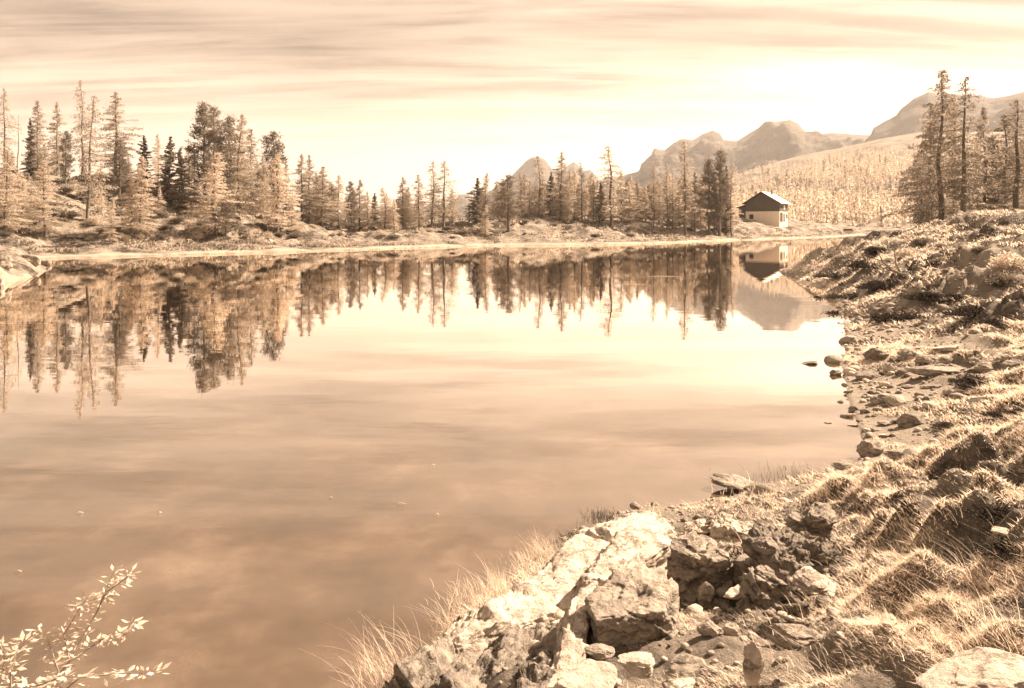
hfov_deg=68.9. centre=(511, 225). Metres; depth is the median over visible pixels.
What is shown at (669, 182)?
larch tree
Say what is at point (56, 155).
larch tree
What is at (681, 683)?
rock
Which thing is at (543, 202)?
larch tree
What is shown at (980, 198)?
larch tree
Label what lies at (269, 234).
shrub
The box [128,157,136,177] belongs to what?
larch tree
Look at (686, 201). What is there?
larch tree
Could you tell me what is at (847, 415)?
rock
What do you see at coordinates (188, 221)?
shrub
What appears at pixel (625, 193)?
larch tree
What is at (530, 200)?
larch tree
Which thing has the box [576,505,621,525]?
grass tuft
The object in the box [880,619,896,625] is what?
rock
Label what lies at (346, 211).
larch tree
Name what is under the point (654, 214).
larch tree
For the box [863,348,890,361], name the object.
rock
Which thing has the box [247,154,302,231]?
larch tree
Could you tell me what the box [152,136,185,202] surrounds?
spruce tree
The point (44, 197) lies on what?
larch tree
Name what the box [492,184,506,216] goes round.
larch tree
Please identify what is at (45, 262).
rock
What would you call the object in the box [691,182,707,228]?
larch tree
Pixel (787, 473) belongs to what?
grass tuft
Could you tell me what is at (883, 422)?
rock
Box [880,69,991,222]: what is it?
larch tree
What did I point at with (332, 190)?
stone pine tree
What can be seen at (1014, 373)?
rock
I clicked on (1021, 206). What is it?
larch tree
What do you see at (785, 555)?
boulder
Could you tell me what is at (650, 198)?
larch tree
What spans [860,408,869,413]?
rock
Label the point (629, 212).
larch tree
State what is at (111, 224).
larch tree
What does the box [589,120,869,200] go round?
mountain
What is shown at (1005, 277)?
shrub
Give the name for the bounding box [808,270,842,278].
shrub
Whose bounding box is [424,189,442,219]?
larch tree
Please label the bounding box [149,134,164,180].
larch tree
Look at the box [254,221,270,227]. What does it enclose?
shrub
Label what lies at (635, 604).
boulder
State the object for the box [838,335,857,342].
rock
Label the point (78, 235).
shrub
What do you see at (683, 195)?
larch tree
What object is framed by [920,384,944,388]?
rock
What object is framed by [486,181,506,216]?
larch tree
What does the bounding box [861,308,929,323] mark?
shrub
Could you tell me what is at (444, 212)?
larch tree
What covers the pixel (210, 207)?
larch tree
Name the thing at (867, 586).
grass tuft
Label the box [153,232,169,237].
shrub
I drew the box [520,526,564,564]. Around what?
grass tuft
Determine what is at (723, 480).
rock
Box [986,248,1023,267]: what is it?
shrub
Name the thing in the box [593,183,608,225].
tree
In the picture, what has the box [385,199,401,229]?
larch tree
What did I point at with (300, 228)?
shrub
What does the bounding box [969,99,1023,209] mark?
larch tree
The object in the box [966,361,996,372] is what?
rock
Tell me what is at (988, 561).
rock
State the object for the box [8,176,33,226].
larch tree
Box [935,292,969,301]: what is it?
shrub
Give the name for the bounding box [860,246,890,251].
shrub
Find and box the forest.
[605,136,1023,227]
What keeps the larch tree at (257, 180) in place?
on the ground at (700, 644)
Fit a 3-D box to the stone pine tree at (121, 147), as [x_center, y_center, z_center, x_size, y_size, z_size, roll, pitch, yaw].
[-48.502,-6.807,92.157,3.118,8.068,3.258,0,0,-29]
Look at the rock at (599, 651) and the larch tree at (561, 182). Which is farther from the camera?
the larch tree at (561, 182)
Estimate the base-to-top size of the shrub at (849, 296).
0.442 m
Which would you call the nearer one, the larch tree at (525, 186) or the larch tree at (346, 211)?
the larch tree at (346, 211)
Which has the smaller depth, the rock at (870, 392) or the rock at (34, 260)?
the rock at (870, 392)
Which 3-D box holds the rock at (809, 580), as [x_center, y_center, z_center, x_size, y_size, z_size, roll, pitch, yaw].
[1.577,1.834,3.855,0.285,0.081,0.231,7,-3,-28]
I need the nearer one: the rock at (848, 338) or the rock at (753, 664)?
the rock at (753, 664)
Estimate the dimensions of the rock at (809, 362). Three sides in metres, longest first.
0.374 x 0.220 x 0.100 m
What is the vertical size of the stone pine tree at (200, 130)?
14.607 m
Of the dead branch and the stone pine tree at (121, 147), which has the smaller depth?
the dead branch
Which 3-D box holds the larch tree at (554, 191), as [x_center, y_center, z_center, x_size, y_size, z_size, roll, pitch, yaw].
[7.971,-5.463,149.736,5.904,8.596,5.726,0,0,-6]
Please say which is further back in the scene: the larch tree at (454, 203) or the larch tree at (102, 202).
the larch tree at (454, 203)
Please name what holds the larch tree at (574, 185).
on the ground at (700, 644)
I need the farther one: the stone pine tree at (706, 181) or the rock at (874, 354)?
the stone pine tree at (706, 181)
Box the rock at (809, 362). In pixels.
[801,361,817,364]
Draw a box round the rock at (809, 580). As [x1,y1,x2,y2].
[789,566,836,595]
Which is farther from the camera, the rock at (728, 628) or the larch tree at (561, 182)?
the larch tree at (561, 182)
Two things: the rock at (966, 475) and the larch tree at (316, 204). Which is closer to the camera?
the rock at (966, 475)
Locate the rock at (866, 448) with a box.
[856,439,884,456]
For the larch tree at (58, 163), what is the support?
on the ground at (700, 644)
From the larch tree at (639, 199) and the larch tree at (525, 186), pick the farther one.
the larch tree at (639, 199)
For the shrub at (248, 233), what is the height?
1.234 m
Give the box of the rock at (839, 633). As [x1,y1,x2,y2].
[837,631,844,637]
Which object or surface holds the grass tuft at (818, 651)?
on the ground at (700, 644)
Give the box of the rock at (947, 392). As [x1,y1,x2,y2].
[942,389,963,395]
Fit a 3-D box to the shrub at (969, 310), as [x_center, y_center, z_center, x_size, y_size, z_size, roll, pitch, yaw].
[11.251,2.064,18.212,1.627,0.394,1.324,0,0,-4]
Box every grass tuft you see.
[298,606,453,687]
[328,630,399,687]
[409,599,463,639]
[424,572,521,618]
[435,576,460,625]
[464,557,518,600]
[498,541,549,578]
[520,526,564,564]
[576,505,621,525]
[707,472,796,497]
[730,623,814,668]
[735,460,834,488]
[751,608,887,687]
[782,590,854,623]
[817,561,912,611]
[824,565,871,601]
[833,601,961,677]
[892,555,980,615]
[913,522,1021,594]
[918,581,1023,651]
[931,487,1019,525]
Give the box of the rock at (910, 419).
[896,411,925,427]
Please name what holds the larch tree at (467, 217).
on the ground at (700, 644)
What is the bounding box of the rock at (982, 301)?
[979,299,985,305]
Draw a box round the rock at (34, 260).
[22,254,40,266]
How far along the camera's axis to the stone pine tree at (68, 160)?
91.87 m
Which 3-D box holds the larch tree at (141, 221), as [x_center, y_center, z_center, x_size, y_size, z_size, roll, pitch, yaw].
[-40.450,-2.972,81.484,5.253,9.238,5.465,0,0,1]
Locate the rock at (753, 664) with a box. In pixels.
[742,641,763,685]
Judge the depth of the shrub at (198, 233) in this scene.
84.91 m
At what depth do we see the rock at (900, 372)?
13.85 m
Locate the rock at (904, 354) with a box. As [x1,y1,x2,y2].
[896,348,916,361]
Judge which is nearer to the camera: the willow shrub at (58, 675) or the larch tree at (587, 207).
the willow shrub at (58, 675)
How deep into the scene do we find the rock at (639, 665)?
3.29 m
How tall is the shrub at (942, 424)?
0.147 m
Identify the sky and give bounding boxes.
[0,0,1023,220]
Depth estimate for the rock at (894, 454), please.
6.89 m
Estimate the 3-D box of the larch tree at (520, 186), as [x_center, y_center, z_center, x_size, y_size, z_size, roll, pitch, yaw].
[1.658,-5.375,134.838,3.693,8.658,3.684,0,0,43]
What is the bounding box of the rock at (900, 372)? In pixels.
[894,369,906,375]
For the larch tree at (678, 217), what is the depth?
157.85 m
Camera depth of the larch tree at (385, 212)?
117.84 m
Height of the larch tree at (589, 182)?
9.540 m
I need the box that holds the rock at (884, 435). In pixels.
[878,434,889,436]
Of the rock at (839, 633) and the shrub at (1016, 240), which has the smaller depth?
the rock at (839, 633)
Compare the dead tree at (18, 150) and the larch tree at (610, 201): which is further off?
the larch tree at (610, 201)
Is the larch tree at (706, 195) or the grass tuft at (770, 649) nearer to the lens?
the grass tuft at (770, 649)
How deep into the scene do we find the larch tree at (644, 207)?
153.64 m
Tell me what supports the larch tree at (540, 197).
on the ground at (700, 644)
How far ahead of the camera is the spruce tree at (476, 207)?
127.76 m
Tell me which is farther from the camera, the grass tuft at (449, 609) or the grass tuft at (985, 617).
the grass tuft at (449, 609)
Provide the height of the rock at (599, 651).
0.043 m
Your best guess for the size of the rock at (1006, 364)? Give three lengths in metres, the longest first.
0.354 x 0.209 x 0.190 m
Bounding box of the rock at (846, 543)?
[843,540,852,545]
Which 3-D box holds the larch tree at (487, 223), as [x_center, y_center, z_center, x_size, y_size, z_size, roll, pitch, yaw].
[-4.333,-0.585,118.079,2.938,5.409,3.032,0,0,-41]
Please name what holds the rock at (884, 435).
on the ground at (700, 644)
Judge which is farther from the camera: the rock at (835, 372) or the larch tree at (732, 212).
the larch tree at (732, 212)
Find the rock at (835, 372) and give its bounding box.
[829,369,842,374]
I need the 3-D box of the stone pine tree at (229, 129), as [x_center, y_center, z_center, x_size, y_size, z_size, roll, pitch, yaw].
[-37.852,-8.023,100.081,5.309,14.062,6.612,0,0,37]
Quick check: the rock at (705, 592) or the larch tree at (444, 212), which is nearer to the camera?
the rock at (705, 592)
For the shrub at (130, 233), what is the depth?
80.38 m
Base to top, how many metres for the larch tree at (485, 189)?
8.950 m
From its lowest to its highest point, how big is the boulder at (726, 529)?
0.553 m
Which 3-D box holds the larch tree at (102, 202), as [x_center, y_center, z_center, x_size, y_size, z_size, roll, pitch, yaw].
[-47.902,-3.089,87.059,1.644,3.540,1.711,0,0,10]
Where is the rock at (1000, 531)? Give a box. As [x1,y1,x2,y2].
[991,526,1009,536]
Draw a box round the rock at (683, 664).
[670,653,705,675]
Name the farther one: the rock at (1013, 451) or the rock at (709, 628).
the rock at (1013, 451)
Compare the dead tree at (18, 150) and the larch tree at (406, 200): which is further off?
the larch tree at (406, 200)
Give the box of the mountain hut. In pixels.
[736,190,790,226]
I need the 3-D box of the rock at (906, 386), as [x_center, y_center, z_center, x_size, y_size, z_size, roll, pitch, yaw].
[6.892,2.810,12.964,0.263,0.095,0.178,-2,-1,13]
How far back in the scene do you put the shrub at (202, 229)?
86.98 m
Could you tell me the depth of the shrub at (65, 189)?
89.83 m
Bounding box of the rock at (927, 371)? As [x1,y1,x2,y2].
[908,366,964,376]
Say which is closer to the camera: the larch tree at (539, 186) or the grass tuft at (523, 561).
the grass tuft at (523, 561)
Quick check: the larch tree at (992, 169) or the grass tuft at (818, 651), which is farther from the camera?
the larch tree at (992, 169)
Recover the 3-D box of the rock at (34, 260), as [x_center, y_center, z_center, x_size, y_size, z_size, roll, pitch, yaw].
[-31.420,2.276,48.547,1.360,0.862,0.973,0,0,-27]
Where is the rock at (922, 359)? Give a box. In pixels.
[913,354,938,364]
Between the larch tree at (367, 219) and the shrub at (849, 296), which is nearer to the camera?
the shrub at (849, 296)
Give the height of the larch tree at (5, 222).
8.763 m
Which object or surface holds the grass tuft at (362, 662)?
on the ground at (700, 644)
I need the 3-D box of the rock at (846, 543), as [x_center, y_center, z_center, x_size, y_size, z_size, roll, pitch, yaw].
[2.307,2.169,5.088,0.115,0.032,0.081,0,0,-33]
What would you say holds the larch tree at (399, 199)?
on the ground at (700, 644)
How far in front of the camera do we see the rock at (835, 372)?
14.98 m
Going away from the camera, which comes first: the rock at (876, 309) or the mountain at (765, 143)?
the rock at (876, 309)
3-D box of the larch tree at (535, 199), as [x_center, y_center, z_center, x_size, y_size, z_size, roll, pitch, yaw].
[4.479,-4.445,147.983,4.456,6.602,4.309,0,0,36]
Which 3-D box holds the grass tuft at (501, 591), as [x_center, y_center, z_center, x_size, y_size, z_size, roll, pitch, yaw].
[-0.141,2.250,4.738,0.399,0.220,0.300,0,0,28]
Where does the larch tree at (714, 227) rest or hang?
on the ground at (700, 644)
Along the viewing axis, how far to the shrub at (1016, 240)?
24.20 m
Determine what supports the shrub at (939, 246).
on the ground at (700, 644)
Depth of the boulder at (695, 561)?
4.63 m
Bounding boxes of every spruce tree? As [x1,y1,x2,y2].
[19,118,39,175]
[132,135,155,184]
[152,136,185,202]
[167,148,199,210]
[366,193,380,227]
[464,178,490,222]
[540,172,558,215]
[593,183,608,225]
[717,166,736,234]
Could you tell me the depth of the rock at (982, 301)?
18.20 m
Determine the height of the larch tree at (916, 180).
7.169 m
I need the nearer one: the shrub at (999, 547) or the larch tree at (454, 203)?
the shrub at (999, 547)
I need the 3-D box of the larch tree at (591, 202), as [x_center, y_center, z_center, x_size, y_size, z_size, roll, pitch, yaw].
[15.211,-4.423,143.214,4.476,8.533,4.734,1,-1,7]
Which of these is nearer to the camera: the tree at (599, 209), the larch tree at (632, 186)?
the tree at (599, 209)
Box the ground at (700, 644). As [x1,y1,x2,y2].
[0,170,1023,687]
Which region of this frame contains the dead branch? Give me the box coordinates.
[872,237,909,274]
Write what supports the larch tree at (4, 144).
on the ground at (700, 644)
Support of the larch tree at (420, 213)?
on the ground at (700, 644)
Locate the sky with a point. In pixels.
(376, 92)
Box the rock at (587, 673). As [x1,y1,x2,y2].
[546,659,616,687]
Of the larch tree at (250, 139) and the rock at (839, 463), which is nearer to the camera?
the rock at (839, 463)
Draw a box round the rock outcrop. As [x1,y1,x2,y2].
[442,511,676,669]
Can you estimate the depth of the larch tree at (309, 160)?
114.83 m
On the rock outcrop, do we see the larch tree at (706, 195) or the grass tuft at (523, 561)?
the grass tuft at (523, 561)
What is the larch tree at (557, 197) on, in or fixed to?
on the ground at (700, 644)
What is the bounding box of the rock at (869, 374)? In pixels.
[855,369,881,379]
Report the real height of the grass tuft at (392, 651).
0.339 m
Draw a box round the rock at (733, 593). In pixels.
[723,585,741,599]
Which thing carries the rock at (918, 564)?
on the ground at (700, 644)
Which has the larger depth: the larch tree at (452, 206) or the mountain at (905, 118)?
the mountain at (905, 118)
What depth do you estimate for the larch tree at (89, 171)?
83.92 m
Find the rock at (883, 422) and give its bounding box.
[877,420,893,425]
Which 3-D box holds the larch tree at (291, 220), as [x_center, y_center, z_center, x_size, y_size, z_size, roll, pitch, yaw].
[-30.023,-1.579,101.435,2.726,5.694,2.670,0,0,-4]
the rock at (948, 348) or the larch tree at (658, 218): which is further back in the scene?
the larch tree at (658, 218)
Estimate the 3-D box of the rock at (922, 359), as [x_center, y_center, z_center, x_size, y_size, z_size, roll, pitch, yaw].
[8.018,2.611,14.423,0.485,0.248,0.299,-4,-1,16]
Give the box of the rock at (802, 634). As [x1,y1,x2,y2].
[768,623,822,645]
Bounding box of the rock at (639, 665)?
[617,651,654,678]
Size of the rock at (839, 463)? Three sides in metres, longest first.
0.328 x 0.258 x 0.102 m
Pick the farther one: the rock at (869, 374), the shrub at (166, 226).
the shrub at (166, 226)
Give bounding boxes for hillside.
[673,132,1022,227]
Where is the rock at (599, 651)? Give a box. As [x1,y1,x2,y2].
[584,643,614,658]
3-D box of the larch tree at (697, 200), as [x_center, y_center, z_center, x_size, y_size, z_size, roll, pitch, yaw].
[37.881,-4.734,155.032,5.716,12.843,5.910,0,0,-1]
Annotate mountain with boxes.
[376,156,600,219]
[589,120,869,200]
[863,92,1023,142]
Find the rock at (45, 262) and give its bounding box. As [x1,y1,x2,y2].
[40,258,51,264]
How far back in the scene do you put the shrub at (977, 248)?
23.98 m
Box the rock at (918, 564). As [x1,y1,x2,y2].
[911,559,927,566]
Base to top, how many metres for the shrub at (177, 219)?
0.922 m
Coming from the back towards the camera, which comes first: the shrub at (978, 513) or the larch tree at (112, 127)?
the larch tree at (112, 127)
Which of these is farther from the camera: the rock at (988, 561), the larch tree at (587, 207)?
the larch tree at (587, 207)
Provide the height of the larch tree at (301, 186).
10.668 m
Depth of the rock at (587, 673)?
3.10 m
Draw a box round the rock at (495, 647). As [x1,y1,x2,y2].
[492,642,499,650]
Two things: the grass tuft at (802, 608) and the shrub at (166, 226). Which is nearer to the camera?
the grass tuft at (802, 608)
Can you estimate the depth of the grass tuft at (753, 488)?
8.10 m
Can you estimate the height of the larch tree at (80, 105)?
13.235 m
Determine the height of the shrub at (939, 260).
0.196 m
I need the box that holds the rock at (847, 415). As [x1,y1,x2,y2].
[840,413,853,416]
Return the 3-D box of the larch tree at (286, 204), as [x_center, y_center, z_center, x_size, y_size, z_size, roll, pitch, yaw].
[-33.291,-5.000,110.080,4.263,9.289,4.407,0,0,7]
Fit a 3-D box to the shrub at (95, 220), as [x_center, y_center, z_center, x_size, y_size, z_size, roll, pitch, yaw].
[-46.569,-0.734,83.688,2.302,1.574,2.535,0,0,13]
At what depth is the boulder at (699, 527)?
5.90 m
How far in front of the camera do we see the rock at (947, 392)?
11.74 m
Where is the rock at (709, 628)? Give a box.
[696,620,721,636]
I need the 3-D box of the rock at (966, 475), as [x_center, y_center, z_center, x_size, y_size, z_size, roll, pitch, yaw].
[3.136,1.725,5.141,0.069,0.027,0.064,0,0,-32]
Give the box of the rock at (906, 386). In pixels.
[901,384,914,388]
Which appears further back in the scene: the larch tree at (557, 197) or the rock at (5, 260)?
the larch tree at (557, 197)
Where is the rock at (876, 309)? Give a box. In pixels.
[868,307,880,313]
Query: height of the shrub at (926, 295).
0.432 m
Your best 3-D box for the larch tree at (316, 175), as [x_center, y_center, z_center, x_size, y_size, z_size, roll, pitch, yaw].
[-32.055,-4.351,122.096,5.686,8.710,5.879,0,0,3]
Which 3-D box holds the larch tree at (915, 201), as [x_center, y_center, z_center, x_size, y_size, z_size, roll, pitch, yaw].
[30.797,-4.076,54.879,5.073,10.034,4.407,0,0,10]
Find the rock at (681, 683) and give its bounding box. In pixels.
[661,677,695,687]
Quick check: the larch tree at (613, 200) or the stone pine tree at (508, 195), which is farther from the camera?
the larch tree at (613, 200)
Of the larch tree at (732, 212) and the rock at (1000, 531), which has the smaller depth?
the rock at (1000, 531)
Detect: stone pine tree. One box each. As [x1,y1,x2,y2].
[57,131,75,184]
[105,138,132,201]
[181,101,223,200]
[194,105,226,197]
[206,113,252,209]
[208,198,242,236]
[254,131,289,214]
[323,183,339,226]
[342,181,355,227]
[489,173,527,231]
[696,157,719,234]
[705,148,734,235]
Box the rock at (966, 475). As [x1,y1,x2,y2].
[962,473,972,477]
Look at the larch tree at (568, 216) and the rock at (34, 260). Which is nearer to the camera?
the rock at (34, 260)
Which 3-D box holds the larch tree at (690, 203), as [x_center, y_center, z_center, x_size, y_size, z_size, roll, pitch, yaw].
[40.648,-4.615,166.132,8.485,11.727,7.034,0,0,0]
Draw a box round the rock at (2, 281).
[0,276,4,287]
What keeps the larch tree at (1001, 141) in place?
on the ground at (700, 644)
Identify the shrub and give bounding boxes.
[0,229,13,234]
[0,563,170,687]
[56,186,74,191]
[60,210,79,216]
[62,232,84,237]
[75,193,94,197]
[82,233,98,237]
[85,212,105,224]
[95,226,118,231]
[118,232,130,239]
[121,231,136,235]
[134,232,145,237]
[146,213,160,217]
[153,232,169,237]
[155,211,172,216]
[158,223,175,228]
[166,215,187,221]
[183,218,195,225]
[186,228,204,238]
[193,226,207,231]
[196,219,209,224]
[228,224,248,228]
[240,228,257,236]
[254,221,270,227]
[261,222,274,229]
[263,230,274,237]
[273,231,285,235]
[288,225,306,231]
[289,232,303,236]
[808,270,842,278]
[819,290,864,299]
[844,259,873,268]
[855,279,886,289]
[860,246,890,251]
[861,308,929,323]
[890,243,919,256]
[895,288,956,301]
[907,237,927,243]
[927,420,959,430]
[928,258,944,261]
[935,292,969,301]
[936,244,950,247]
[939,302,996,317]
[945,373,1001,390]
[958,498,1023,526]
[967,535,1023,562]
[971,245,990,250]
[971,317,1014,328]
[977,270,1023,284]
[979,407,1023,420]
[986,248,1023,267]
[1002,237,1023,243]
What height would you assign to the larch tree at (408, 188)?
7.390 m
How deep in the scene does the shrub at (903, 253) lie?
30.57 m
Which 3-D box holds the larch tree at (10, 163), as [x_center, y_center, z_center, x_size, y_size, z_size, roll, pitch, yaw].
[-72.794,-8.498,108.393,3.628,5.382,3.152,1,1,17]
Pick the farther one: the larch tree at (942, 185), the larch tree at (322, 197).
the larch tree at (322, 197)
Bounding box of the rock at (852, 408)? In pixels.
[848,406,859,411]
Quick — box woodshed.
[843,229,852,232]
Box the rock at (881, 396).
[872,393,913,402]
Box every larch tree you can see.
[0,87,23,173]
[0,149,39,231]
[2,149,18,171]
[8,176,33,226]
[17,161,72,236]
[19,100,54,175]
[39,144,51,173]
[40,102,70,173]
[47,147,66,175]
[54,95,118,219]
[66,80,102,180]
[86,92,143,177]
[94,187,109,210]
[99,199,126,243]
[113,156,165,234]
[117,176,146,231]
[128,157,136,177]
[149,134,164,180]
[154,188,166,211]
[179,152,253,231]
[182,145,197,183]
[186,166,202,185]
[215,114,259,222]
[239,128,269,212]
[241,161,271,208]
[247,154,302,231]
[252,155,274,209]
[267,161,300,217]
[281,193,300,232]
[289,154,317,220]
[295,154,319,223]
[299,173,330,222]
[303,167,346,227]
[306,183,323,222]
[315,177,330,221]
[324,175,353,229]
[324,182,344,222]
[336,196,354,228]
[346,196,363,227]
[349,179,378,231]
[355,191,378,230]
[371,187,397,229]
[379,194,395,225]
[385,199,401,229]
[390,177,422,228]
[397,189,411,218]
[400,187,415,219]
[403,174,431,226]
[412,197,427,222]
[414,161,451,227]
[422,161,462,228]
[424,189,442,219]
[446,189,462,218]
[447,195,459,219]
[449,204,458,222]
[463,204,471,222]
[476,205,493,237]
[478,173,497,218]
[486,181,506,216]
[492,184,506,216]
[513,172,531,217]
[513,174,541,212]
[524,156,558,217]
[524,180,536,213]
[529,188,540,213]
[533,185,549,215]
[540,188,548,213]
[541,151,579,220]
[551,178,559,208]
[551,189,573,219]
[554,181,564,217]
[559,171,588,218]
[559,181,578,219]
[564,170,587,219]
[570,163,595,222]
[570,178,583,218]
[571,178,588,218]
[580,146,638,228]
[580,188,589,215]
[583,172,606,212]
[584,180,600,222]
[605,189,617,217]
[606,170,634,223]
[618,176,641,212]
[619,180,631,214]
[623,182,638,222]
[630,181,645,220]
[632,184,642,217]
[639,186,652,221]
[644,159,663,228]
[644,186,657,218]
[649,176,665,217]
[651,183,668,222]
[659,162,677,228]
[662,173,681,227]
[663,172,687,221]
[666,141,714,234]
[666,180,688,220]
[668,184,688,224]
[673,174,690,222]
[677,178,698,223]
[682,172,707,231]
[687,181,706,225]
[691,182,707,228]
[697,175,713,228]
[707,188,722,229]
[717,162,741,236]
[721,183,743,228]
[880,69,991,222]
[891,102,959,224]
[899,142,934,223]
[913,98,995,222]
[919,76,1011,212]
[921,154,959,217]
[956,142,986,210]
[966,107,1012,210]
[968,114,1023,210]
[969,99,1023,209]
[976,134,1009,209]
[988,133,1023,210]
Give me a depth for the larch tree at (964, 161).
50.04 m
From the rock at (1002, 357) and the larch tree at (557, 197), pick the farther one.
the larch tree at (557, 197)
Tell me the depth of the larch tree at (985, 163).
61.79 m
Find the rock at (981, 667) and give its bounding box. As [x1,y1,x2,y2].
[915,646,1023,687]
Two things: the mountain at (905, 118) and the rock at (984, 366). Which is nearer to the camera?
the rock at (984, 366)
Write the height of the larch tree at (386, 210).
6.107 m
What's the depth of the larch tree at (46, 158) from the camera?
109.36 m
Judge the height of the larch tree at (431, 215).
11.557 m
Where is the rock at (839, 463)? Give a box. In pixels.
[831,460,854,469]
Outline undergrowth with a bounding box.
[0,170,886,253]
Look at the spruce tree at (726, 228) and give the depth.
159.49 m
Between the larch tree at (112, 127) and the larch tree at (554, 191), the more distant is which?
the larch tree at (554, 191)
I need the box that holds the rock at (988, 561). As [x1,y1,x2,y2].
[986,558,998,565]
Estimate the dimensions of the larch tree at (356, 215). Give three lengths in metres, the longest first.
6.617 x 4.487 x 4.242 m
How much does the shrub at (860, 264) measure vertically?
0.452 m
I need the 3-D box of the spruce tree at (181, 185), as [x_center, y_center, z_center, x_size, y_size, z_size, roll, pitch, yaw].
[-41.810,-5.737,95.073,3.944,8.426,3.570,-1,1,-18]
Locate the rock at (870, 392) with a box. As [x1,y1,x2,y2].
[867,390,874,394]
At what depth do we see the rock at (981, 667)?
2.54 m
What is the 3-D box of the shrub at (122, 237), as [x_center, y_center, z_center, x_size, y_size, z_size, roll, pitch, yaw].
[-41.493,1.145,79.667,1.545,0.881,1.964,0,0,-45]
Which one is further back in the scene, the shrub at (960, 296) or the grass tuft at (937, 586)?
the shrub at (960, 296)
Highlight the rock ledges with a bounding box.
[382,620,558,687]
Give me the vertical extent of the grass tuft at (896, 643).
0.157 m
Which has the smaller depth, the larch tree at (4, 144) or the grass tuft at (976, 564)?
the grass tuft at (976, 564)
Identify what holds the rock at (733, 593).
on the boulder at (762, 587)
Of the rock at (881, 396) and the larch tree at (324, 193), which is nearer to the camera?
the rock at (881, 396)
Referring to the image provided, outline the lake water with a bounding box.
[0,235,865,687]
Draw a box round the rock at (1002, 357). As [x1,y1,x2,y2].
[995,354,1012,360]
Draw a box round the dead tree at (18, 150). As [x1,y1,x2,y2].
[14,116,19,182]
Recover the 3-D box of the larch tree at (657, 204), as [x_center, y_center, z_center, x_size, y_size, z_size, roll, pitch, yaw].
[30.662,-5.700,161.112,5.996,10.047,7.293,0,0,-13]
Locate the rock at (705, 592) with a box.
[697,582,714,609]
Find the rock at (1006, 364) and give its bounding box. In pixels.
[1000,360,1022,369]
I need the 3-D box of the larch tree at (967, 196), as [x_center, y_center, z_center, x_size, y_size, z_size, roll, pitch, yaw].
[35.496,-4.745,59.963,6.031,11.292,6.235,-1,0,34]
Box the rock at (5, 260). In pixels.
[0,252,12,268]
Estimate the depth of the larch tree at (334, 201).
123.78 m
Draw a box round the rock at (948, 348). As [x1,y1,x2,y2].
[932,345,959,350]
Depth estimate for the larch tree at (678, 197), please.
163.35 m
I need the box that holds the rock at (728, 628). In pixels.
[722,623,739,636]
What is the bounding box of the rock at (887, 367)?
[883,363,895,372]
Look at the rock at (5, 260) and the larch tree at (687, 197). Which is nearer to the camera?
the rock at (5, 260)
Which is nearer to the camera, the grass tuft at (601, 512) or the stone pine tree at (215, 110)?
the grass tuft at (601, 512)
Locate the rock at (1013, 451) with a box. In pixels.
[1007,447,1020,453]
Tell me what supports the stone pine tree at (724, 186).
on the ground at (700, 644)
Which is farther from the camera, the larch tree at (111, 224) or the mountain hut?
the mountain hut
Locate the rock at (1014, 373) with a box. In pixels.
[1003,371,1017,377]
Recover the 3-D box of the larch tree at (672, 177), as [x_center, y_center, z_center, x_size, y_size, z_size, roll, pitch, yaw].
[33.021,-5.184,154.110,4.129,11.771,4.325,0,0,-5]
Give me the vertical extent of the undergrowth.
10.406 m
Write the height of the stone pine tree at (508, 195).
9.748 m
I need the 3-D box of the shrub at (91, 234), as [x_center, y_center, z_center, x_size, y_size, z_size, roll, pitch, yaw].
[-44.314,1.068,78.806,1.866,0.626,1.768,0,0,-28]
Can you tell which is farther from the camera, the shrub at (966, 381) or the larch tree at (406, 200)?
the larch tree at (406, 200)
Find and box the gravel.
[452,245,981,687]
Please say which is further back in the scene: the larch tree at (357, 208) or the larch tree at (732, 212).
the larch tree at (732, 212)
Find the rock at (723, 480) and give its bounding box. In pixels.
[710,473,753,489]
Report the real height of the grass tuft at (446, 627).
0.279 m
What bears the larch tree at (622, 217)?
on the ground at (700, 644)
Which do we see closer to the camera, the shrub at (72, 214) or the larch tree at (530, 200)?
the shrub at (72, 214)
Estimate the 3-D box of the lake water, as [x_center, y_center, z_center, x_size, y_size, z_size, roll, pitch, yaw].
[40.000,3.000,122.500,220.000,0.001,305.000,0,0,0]
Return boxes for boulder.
[584,563,682,647]
[665,531,737,612]
[677,518,710,535]
[710,517,752,543]
[731,524,846,599]
[731,565,809,619]
[785,501,839,548]
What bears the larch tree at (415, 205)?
on the ground at (700, 644)
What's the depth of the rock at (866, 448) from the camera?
9.60 m
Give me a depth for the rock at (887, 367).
14.29 m
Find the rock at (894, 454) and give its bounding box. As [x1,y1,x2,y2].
[883,450,903,459]

